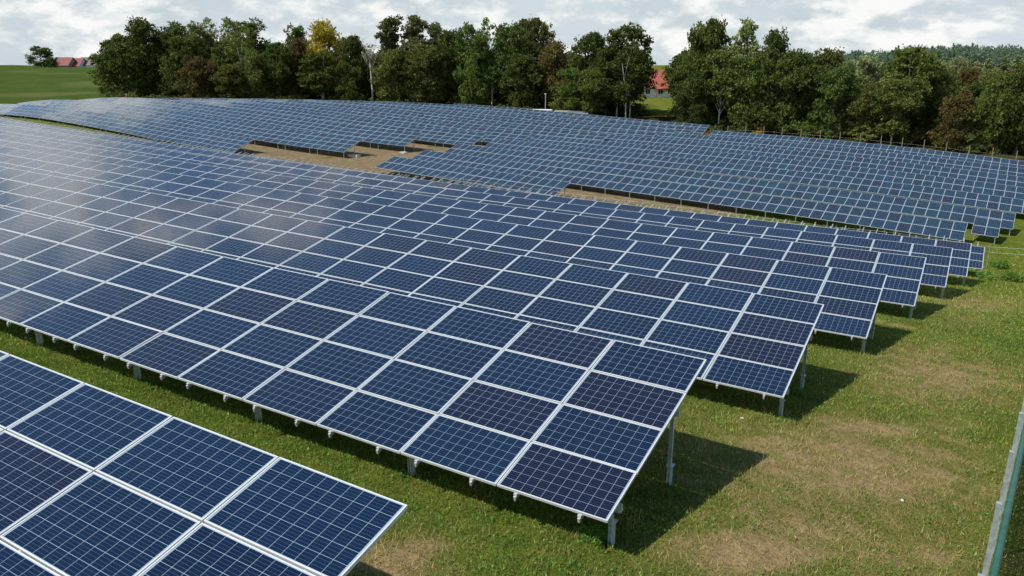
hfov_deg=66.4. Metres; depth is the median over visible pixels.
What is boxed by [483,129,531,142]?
solar table
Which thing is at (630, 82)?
broadleaf tree
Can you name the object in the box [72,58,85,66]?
farm building
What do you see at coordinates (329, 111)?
solar table
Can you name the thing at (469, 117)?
solar table
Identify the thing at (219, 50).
broadleaf tree
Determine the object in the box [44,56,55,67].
broadleaf tree
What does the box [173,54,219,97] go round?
broadleaf tree
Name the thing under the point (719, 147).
solar table
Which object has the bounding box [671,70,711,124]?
broadleaf tree
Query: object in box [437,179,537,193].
solar table
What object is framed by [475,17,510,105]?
broadleaf tree
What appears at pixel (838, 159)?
solar table
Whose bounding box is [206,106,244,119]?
solar table
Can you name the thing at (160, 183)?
solar table
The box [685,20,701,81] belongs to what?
birch tree
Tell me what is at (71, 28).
sky
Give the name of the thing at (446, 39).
broadleaf tree
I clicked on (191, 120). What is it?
solar table
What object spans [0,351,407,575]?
solar table
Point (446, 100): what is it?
broadleaf tree
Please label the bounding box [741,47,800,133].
broadleaf tree
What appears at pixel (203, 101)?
solar table
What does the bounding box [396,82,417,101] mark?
broadleaf tree
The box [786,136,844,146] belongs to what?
solar table
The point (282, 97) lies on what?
undergrowth bush
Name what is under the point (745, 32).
birch tree
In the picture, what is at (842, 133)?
undergrowth bush
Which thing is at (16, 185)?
solar table
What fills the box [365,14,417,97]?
broadleaf tree
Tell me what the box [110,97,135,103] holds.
solar table
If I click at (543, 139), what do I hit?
solar table
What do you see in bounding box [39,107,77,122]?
solar table
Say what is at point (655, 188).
solar table
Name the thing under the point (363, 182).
solar table
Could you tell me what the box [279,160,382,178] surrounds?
solar table
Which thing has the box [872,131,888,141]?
undergrowth bush
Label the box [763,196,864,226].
solar table
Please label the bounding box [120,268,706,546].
solar table
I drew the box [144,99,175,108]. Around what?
solar table
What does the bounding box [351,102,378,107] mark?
solar table
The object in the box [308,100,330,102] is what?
solar table
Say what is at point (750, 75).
broadleaf tree
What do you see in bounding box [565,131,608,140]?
solar table
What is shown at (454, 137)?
solar table
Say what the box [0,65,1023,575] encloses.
grass ground
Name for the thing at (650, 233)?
solar table
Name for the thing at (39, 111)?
solar table
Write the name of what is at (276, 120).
solar table
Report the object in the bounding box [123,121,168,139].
solar table
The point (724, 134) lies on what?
solar table
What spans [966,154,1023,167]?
solar table
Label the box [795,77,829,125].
broadleaf tree
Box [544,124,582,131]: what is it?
solar table
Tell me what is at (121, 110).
solar table
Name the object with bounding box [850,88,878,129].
broadleaf tree
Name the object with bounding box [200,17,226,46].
birch tree
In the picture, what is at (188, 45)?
broadleaf tree
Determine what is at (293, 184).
solar table
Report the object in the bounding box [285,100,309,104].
solar table
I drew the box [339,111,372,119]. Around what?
solar table
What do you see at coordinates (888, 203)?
solar table
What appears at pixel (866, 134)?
undergrowth bush
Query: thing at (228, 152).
solar table
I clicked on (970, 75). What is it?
broadleaf tree
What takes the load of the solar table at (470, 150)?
on the grass ground at (22, 83)
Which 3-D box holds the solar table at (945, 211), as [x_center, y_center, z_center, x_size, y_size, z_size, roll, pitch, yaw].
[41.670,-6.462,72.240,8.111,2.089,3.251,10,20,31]
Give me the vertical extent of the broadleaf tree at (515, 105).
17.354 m
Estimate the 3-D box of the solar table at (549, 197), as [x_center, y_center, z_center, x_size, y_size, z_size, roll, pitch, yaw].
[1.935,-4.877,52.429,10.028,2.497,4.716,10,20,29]
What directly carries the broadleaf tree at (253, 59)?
on the grass ground at (22, 83)
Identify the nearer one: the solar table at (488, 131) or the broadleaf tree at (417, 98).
the solar table at (488, 131)
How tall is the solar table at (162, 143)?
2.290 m
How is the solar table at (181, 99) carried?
on the grass ground at (22, 83)
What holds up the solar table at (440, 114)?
on the grass ground at (22, 83)
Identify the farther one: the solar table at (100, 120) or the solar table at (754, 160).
the solar table at (100, 120)
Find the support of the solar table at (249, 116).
on the grass ground at (22, 83)
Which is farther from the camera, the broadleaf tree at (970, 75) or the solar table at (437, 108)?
the broadleaf tree at (970, 75)
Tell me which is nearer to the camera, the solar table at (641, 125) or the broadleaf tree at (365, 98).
the solar table at (641, 125)
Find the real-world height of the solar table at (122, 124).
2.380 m
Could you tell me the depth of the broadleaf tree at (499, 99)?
196.19 m
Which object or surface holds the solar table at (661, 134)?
on the grass ground at (22, 83)
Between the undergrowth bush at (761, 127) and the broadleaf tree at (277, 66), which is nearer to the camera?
the undergrowth bush at (761, 127)
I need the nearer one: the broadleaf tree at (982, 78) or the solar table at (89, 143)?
the solar table at (89, 143)
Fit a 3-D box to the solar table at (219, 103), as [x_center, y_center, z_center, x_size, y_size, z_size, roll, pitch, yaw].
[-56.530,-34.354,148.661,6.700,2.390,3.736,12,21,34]
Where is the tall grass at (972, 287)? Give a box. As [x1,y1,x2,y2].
[613,202,1023,317]
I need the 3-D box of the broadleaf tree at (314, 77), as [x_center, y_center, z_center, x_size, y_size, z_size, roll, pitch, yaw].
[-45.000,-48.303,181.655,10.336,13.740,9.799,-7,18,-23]
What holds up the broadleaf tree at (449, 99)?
on the grass ground at (22, 83)
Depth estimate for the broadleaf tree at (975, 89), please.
141.29 m
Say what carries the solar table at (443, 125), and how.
on the grass ground at (22, 83)
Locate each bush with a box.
[110,90,127,101]
[124,91,138,97]
[143,92,170,98]
[171,94,193,97]
[278,94,288,98]
[287,93,308,98]
[699,110,716,126]
[705,117,729,130]
[707,125,719,133]
[722,122,736,130]
[728,116,757,132]
[747,120,770,133]
[768,118,798,134]
[783,119,811,136]
[796,122,823,137]
[824,128,846,137]
[836,122,863,138]
[852,121,879,142]
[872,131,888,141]
[880,134,899,142]
[896,136,911,146]
[906,130,934,146]
[929,131,946,148]
[932,131,955,148]
[989,143,1008,154]
[1001,143,1020,152]
[1011,134,1023,155]
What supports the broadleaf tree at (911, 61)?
on the grass ground at (22, 83)
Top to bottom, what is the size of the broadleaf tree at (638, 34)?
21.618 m
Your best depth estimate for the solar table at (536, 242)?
30.48 m
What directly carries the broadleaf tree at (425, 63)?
on the grass ground at (22, 83)
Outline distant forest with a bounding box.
[812,43,1023,69]
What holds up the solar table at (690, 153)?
on the grass ground at (22, 83)
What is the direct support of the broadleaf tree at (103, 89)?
on the grass ground at (22, 83)
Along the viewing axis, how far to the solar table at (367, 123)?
127.05 m
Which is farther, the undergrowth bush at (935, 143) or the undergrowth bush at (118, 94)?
the undergrowth bush at (118, 94)
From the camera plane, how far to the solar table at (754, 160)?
99.78 m
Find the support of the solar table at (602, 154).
on the grass ground at (22, 83)
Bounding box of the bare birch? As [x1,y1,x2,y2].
[361,38,378,100]
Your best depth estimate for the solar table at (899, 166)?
98.41 m
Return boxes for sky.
[0,0,1023,64]
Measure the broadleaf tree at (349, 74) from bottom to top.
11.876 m
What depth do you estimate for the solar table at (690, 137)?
120.77 m
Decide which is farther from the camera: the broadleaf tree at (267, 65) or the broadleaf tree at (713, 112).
the broadleaf tree at (267, 65)
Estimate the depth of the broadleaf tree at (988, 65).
275.20 m
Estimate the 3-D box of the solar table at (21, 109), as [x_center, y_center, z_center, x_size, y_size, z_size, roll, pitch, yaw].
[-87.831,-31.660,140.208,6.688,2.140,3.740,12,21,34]
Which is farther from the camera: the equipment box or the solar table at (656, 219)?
the equipment box
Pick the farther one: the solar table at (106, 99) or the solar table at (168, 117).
the solar table at (106, 99)
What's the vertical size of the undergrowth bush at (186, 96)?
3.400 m
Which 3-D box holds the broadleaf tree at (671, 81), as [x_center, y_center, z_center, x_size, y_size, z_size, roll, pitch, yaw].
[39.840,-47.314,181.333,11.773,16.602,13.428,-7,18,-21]
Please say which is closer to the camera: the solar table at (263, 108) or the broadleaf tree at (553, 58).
the solar table at (263, 108)
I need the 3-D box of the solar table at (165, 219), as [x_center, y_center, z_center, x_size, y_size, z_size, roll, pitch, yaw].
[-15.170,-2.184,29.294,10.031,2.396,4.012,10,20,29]
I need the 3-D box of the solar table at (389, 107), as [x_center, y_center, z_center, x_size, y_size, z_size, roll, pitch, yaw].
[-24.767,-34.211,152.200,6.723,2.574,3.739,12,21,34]
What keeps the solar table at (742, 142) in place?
on the grass ground at (22, 83)
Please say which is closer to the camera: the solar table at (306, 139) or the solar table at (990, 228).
the solar table at (990, 228)
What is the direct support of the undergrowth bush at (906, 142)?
on the grass ground at (22, 83)
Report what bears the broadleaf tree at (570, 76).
on the grass ground at (22, 83)
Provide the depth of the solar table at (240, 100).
155.68 m
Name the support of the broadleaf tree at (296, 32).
on the grass ground at (22, 83)
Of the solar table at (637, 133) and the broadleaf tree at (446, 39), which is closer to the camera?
the solar table at (637, 133)
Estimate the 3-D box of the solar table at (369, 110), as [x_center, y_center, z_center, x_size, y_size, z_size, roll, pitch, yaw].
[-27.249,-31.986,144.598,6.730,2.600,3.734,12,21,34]
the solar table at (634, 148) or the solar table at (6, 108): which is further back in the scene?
the solar table at (6, 108)
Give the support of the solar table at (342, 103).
on the grass ground at (22, 83)
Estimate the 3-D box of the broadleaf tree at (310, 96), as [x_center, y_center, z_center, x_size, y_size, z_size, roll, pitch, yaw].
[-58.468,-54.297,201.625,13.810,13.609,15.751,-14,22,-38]
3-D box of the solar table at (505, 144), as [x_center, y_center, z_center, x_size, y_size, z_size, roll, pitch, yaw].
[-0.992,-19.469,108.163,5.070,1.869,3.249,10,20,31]
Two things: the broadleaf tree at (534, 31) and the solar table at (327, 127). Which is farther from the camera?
the broadleaf tree at (534, 31)
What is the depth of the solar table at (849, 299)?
25.23 m
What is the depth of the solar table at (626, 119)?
151.06 m
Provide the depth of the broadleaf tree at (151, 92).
200.77 m
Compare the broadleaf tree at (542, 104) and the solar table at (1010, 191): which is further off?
the broadleaf tree at (542, 104)
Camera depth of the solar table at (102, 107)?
138.81 m
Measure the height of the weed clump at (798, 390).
0.205 m
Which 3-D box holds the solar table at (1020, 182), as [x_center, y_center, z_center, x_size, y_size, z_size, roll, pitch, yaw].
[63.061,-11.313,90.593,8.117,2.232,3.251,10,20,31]
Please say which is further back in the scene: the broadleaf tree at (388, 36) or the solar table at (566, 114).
the broadleaf tree at (388, 36)
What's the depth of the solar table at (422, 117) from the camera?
137.77 m
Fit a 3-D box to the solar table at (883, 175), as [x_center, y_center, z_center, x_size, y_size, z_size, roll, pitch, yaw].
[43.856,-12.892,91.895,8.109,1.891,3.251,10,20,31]
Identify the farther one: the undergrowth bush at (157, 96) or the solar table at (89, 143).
the undergrowth bush at (157, 96)
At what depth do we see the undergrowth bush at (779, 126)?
152.09 m
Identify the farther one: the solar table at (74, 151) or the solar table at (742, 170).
the solar table at (742, 170)
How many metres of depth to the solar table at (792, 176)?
88.49 m
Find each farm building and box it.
[51,57,75,67]
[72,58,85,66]
[81,57,96,66]
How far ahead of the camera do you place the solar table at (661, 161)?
96.53 m
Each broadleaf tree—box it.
[25,46,53,66]
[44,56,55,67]
[87,32,153,97]
[90,51,135,96]
[99,54,137,92]
[119,15,183,95]
[127,42,159,96]
[156,24,213,97]
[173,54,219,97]
[202,38,223,93]
[204,62,250,98]
[210,40,253,98]
[237,49,273,98]
[253,40,295,97]
[258,43,283,97]
[268,54,315,99]
[281,22,308,51]
[283,35,317,98]
[295,50,337,98]
[302,18,343,99]
[308,61,343,99]
[326,53,354,99]
[327,61,365,100]
[328,34,374,95]
[346,49,377,100]
[359,50,399,100]
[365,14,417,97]
[369,47,421,102]
[396,15,430,102]
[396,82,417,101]
[401,42,453,102]
[404,51,431,102]
[423,66,454,103]
[430,25,468,104]
[442,44,479,104]
[448,21,493,104]
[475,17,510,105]
[475,46,510,105]
[490,19,531,106]
[494,42,522,106]
[502,51,544,107]
[507,39,551,107]
[521,14,556,108]
[534,52,579,108]
[536,39,575,104]
[548,67,586,110]
[557,50,583,109]
[564,31,607,113]
[575,68,611,114]
[592,44,621,115]
[600,51,658,115]
[600,68,631,115]
[617,22,656,117]
[660,49,700,117]
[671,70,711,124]
[672,23,717,108]
[681,64,727,116]
[688,14,731,112]
[709,50,737,118]
[718,53,768,131]
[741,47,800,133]
[753,26,795,108]
[771,47,826,134]
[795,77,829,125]
[799,46,844,121]
[807,65,861,138]
[832,75,877,127]
[839,59,859,74]
[844,80,893,133]
[850,53,886,84]
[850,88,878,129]
[857,55,884,76]
[863,44,949,137]
[868,76,925,144]
[898,100,939,135]
[912,65,961,134]
[915,83,957,132]
[925,88,986,152]
[926,58,947,78]
[944,56,968,74]
[950,82,990,142]
[952,66,979,86]
[961,93,1008,154]
[976,69,1004,87]
[978,71,1023,153]
[998,61,1023,154]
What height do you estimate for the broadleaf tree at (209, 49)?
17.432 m
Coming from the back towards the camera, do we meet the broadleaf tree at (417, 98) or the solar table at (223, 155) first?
the broadleaf tree at (417, 98)
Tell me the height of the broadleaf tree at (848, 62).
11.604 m
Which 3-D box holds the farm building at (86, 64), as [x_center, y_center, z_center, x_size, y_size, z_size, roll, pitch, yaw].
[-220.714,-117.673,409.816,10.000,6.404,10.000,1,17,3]
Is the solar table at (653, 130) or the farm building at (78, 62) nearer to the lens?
the solar table at (653, 130)
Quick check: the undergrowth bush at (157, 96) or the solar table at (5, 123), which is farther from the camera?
the undergrowth bush at (157, 96)
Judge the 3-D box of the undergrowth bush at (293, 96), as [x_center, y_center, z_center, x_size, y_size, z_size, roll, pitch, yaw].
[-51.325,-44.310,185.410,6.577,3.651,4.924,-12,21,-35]
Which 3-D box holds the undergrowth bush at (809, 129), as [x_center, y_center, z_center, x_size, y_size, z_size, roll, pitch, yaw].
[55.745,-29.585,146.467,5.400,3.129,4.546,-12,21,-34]
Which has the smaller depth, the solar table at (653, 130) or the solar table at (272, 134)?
the solar table at (272, 134)
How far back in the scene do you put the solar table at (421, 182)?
57.85 m
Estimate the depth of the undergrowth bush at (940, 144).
134.93 m
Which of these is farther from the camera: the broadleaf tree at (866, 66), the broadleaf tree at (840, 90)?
the broadleaf tree at (866, 66)
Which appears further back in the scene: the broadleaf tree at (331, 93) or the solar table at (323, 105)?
the broadleaf tree at (331, 93)
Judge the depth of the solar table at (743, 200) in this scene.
74.38 m
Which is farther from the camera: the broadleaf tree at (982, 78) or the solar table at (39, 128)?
the broadleaf tree at (982, 78)
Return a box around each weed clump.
[573,521,607,545]
[791,385,810,395]
[976,271,999,279]
[986,259,1010,269]
[994,271,1023,281]
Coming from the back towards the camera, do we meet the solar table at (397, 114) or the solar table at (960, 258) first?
the solar table at (397, 114)
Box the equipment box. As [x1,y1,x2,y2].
[555,110,585,112]
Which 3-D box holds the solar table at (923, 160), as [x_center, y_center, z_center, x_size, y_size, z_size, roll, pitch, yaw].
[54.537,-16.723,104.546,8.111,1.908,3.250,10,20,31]
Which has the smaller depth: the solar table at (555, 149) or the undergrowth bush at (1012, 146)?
the solar table at (555, 149)
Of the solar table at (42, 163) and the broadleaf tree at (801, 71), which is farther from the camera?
the broadleaf tree at (801, 71)
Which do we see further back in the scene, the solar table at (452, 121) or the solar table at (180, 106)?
the solar table at (180, 106)
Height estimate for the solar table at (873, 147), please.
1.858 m
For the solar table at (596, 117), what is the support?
on the grass ground at (22, 83)
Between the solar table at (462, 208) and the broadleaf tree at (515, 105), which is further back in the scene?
the broadleaf tree at (515, 105)
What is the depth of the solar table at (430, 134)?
118.75 m
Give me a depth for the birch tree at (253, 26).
198.69 m
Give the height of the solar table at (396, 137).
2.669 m
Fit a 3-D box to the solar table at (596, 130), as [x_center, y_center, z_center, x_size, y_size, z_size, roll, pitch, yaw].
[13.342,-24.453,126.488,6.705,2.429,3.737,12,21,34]
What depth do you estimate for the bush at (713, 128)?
149.19 m
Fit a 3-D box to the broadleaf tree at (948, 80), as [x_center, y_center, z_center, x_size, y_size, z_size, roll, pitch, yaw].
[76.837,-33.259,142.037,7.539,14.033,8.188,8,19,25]
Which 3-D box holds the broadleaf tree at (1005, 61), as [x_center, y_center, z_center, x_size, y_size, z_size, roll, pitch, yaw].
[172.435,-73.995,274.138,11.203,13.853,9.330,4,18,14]
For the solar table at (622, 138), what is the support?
on the grass ground at (22, 83)
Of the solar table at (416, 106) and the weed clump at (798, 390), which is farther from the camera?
the solar table at (416, 106)
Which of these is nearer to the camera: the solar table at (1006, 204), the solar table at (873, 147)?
the solar table at (1006, 204)
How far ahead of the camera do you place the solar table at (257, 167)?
56.93 m
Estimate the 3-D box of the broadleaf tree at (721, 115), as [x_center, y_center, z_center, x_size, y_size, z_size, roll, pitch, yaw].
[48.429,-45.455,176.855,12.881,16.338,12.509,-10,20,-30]
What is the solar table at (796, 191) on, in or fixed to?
on the grass ground at (22, 83)
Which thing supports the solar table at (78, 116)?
on the grass ground at (22, 83)
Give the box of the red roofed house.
[642,67,674,97]
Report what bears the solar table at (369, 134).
on the grass ground at (22, 83)
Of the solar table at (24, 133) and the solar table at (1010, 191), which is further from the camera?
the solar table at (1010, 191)
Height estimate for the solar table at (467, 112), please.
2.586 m
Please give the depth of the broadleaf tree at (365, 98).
196.00 m
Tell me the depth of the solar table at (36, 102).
154.52 m
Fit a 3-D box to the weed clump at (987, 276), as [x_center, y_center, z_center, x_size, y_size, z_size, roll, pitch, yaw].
[26.547,-0.647,43.605,1.288,0.564,1.060,-3,17,-9]
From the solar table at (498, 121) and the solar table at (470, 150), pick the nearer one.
the solar table at (470, 150)
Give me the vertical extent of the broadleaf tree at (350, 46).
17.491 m
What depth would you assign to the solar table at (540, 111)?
162.19 m
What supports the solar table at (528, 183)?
on the grass ground at (22, 83)
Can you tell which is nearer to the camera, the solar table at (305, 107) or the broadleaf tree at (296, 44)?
the solar table at (305, 107)
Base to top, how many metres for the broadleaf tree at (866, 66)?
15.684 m
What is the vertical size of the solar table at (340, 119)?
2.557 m
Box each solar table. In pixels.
[0,104,22,115]
[0,115,28,122]
[0,118,21,125]
[0,126,58,140]
[0,134,37,147]
[0,147,102,177]
[0,166,72,206]
[0,207,23,221]
[0,213,272,379]
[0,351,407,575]
[1,180,239,243]
[5,104,39,116]
[5,121,77,134]
[16,140,120,161]
[20,105,58,120]
[24,120,79,130]
[27,100,46,104]
[39,100,63,105]
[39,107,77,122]
[44,135,130,151]
[52,100,82,107]
[58,110,98,123]
[63,130,139,143]
[64,163,225,198]
[69,100,100,110]
[72,128,133,138]
[79,113,119,130]
[85,98,100,100]
[85,102,119,112]
[97,97,118,101]
[97,153,219,176]
[100,117,143,134]
[103,104,142,116]
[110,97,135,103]
[116,146,213,163]
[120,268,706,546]
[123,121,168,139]
[124,106,164,119]
[125,139,209,154]
[127,98,155,105]
[131,137,196,147]
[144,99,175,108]
[146,110,187,124]
[148,125,195,143]
[163,101,198,111]
[169,113,213,128]
[169,209,471,295]
[170,98,191,101]
[175,129,223,148]
[184,103,221,115]
[187,99,210,103]
[189,182,384,226]
[193,146,265,157]
[195,118,239,132]
[196,149,290,165]
[199,167,338,194]
[200,158,308,177]
[203,134,254,152]
[206,100,231,106]
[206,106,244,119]
[210,98,228,100]
[222,122,266,142]
[225,102,254,109]
[227,99,250,102]
[229,109,270,123]
[247,100,271,104]
[247,104,278,112]
[249,126,297,144]
[254,113,297,127]
[265,99,287,102]
[265,156,344,168]
[267,102,295,108]
[271,107,302,116]
[278,130,328,151]
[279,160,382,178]
[282,117,325,131]
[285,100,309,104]
[290,104,319,111]
[295,111,330,119]
[297,171,423,193]
[307,102,333,107]
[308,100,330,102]
[310,134,362,155]
[311,121,354,134]
[314,107,345,114]
[318,184,486,216]
[321,114,357,124]
[329,104,357,110]
[330,101,354,105]
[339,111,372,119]
[343,126,387,147]
[349,118,386,127]
[350,206,594,262]
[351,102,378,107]
[353,107,383,114]
[353,168,431,180]
[358,101,381,103]
[367,114,400,122]
[371,129,421,151]
[373,172,490,192]
[374,104,402,110]
[375,156,436,175]
[378,110,411,117]
[380,102,404,106]
[380,122,417,131]
[395,118,430,126]
[398,107,429,114]
[402,104,428,108]
[406,113,439,121]
[407,102,430,105]
[409,248,823,415]
[411,150,430,159]
[412,126,450,145]
[413,186,563,211]
[418,151,487,167]
[419,163,499,184]
[424,110,456,117]
[425,106,455,111]
[425,122,461,129]
[429,104,454,107]
[434,117,469,125]
[436,130,486,146]
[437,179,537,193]
[445,143,496,157]
[452,109,482,115]
[452,114,485,121]
[453,104,476,106]
[453,105,480,110]
[458,126,495,145]
[464,121,501,128]
[469,204,676,243]
[475,158,548,176]
[476,105,501,108]
[477,107,505,113]
[478,111,509,118]
[481,117,515,124]
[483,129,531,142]
[483,148,550,164]
[483,172,570,196]
[484,138,525,149]
[484,186,619,208]
[497,124,534,132]
[500,107,526,111]
[503,110,533,116]
[506,114,539,121]
[512,120,547,127]
[515,142,577,155]
[525,109,554,113]
[525,128,570,139]
[527,135,558,143]
[530,113,562,119]
[536,118,570,125]
[536,166,615,190]
[539,155,611,172]
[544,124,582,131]
[551,137,609,148]
[552,111,582,116]
[554,203,734,233]
[559,116,592,122]
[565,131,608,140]
[566,235,886,352]
[567,121,604,128]
[568,147,633,162]
[578,127,617,134]
[580,114,611,119]
[590,119,624,125]
[600,125,638,130]
[600,162,677,180]
[602,141,663,154]
[603,134,639,143]
[603,175,690,201]
[610,117,642,122]
[614,130,655,137]
[616,201,777,228]
[622,122,658,128]
[624,153,695,169]
[634,137,692,147]
[636,127,675,137]
[641,120,675,125]
[655,147,720,160]
[656,125,693,133]
[656,132,666,137]
[662,133,716,142]
[664,228,925,317]
[667,170,750,190]
[673,123,709,135]
[679,185,772,211]
[686,141,747,153]
[686,159,761,177]
[709,130,737,137]
[712,136,769,147]
[714,152,783,167]
[728,224,952,298]
[734,132,789,141]
[741,179,829,201]
[742,146,807,159]
[754,167,833,186]
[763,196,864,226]
[766,141,827,152]
[775,219,971,285]
[777,159,851,175]
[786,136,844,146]
[802,152,871,167]
[815,224,984,276]
[823,188,917,214]
[824,146,889,159]
[828,175,913,197]
[842,141,903,153]
[846,166,924,185]
[857,209,967,241]
[868,159,941,175]
[886,153,955,167]
[902,147,967,160]
[909,185,1000,209]
[913,200,1015,234]
[922,175,1005,196]
[939,167,1016,185]
[953,160,1023,176]
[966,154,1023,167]
[971,217,1001,243]
[998,196,1023,213]
[1004,185,1023,199]
[1016,176,1023,186]
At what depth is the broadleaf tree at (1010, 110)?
122.78 m
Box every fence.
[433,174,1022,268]
[693,126,1017,158]
[977,399,1023,575]
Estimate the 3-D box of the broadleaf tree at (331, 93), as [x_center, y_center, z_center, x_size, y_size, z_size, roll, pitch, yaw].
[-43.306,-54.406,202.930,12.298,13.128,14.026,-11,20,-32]
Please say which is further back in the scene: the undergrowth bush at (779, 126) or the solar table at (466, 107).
the solar table at (466, 107)
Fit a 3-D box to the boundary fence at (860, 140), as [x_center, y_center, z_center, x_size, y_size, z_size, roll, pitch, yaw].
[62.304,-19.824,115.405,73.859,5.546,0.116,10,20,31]
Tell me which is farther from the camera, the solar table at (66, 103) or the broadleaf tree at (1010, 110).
the solar table at (66, 103)
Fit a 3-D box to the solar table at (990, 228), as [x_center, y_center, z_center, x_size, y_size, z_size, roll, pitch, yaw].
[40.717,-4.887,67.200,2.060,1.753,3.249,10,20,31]
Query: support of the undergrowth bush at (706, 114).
on the grass ground at (22, 83)
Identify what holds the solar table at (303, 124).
on the grass ground at (22, 83)
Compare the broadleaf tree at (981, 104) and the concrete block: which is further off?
the broadleaf tree at (981, 104)
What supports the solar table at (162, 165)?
on the grass ground at (22, 83)
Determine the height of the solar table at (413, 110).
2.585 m
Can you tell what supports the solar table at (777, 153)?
on the grass ground at (22, 83)
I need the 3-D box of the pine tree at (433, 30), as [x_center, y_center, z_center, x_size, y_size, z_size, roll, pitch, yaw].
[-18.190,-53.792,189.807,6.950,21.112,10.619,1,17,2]
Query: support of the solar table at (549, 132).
on the grass ground at (22, 83)
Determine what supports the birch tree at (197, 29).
on the grass ground at (22, 83)
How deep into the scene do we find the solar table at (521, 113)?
155.24 m
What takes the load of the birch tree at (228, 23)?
on the grass ground at (22, 83)
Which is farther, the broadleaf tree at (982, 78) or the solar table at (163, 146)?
the broadleaf tree at (982, 78)
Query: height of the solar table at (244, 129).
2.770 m
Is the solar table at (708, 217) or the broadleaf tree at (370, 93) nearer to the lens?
the solar table at (708, 217)
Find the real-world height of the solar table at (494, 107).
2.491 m
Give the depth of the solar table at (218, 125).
120.38 m
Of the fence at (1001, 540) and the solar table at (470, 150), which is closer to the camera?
the fence at (1001, 540)
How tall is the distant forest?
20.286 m
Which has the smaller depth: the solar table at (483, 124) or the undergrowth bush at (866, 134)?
the solar table at (483, 124)
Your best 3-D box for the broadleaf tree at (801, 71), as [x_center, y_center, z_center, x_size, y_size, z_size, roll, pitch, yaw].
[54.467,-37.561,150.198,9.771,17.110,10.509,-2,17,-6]
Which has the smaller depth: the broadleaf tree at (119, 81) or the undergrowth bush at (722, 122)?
the undergrowth bush at (722, 122)
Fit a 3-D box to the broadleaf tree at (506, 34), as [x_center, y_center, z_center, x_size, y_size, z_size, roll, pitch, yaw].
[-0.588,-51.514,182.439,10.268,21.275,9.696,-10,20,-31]
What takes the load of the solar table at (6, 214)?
on the grass ground at (22, 83)
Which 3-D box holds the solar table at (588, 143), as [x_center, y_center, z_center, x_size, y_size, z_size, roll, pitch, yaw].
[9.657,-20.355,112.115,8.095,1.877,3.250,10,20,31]
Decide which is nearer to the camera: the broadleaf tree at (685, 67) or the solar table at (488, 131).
the solar table at (488, 131)
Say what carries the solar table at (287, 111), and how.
on the grass ground at (22, 83)
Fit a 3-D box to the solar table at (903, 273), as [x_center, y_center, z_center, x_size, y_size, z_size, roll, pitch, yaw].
[10.721,-0.392,31.352,10.023,2.231,4.013,10,20,29]
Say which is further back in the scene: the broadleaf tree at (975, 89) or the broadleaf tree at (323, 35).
the broadleaf tree at (323, 35)
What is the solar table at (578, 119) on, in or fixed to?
on the grass ground at (22, 83)
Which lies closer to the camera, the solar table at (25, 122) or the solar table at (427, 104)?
the solar table at (25, 122)
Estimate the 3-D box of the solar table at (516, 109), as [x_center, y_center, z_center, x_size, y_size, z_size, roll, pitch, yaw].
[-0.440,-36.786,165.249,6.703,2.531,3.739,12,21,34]
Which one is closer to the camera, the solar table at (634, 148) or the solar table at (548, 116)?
the solar table at (634, 148)
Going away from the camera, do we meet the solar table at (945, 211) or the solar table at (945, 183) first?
the solar table at (945, 211)
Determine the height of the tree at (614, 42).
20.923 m
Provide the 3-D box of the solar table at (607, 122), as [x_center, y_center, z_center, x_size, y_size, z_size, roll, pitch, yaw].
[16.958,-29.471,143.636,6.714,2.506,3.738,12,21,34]
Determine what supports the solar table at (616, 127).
on the grass ground at (22, 83)
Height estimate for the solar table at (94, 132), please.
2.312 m
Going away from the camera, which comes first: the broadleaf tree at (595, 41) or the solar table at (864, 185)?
the solar table at (864, 185)
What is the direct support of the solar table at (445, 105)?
on the grass ground at (22, 83)
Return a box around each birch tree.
[167,20,185,75]
[183,20,212,70]
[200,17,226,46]
[219,16,243,98]
[223,25,256,88]
[237,17,271,64]
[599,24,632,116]
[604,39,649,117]
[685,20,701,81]
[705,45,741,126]
[730,17,761,123]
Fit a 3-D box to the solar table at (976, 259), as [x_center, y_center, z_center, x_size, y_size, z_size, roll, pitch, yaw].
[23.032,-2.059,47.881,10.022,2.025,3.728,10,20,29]
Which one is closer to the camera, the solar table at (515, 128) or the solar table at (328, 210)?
the solar table at (328, 210)
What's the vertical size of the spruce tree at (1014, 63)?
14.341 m
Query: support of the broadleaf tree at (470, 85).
on the grass ground at (22, 83)
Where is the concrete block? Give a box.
[348,154,360,157]
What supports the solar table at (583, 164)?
on the grass ground at (22, 83)
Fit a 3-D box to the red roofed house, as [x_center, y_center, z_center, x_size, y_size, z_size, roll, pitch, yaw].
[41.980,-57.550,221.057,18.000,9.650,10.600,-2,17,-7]
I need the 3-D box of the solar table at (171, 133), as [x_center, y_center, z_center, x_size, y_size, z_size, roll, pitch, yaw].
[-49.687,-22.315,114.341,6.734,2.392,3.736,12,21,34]
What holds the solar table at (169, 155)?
on the grass ground at (22, 83)
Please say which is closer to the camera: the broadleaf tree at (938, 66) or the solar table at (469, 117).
the solar table at (469, 117)
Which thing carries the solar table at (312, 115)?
on the grass ground at (22, 83)

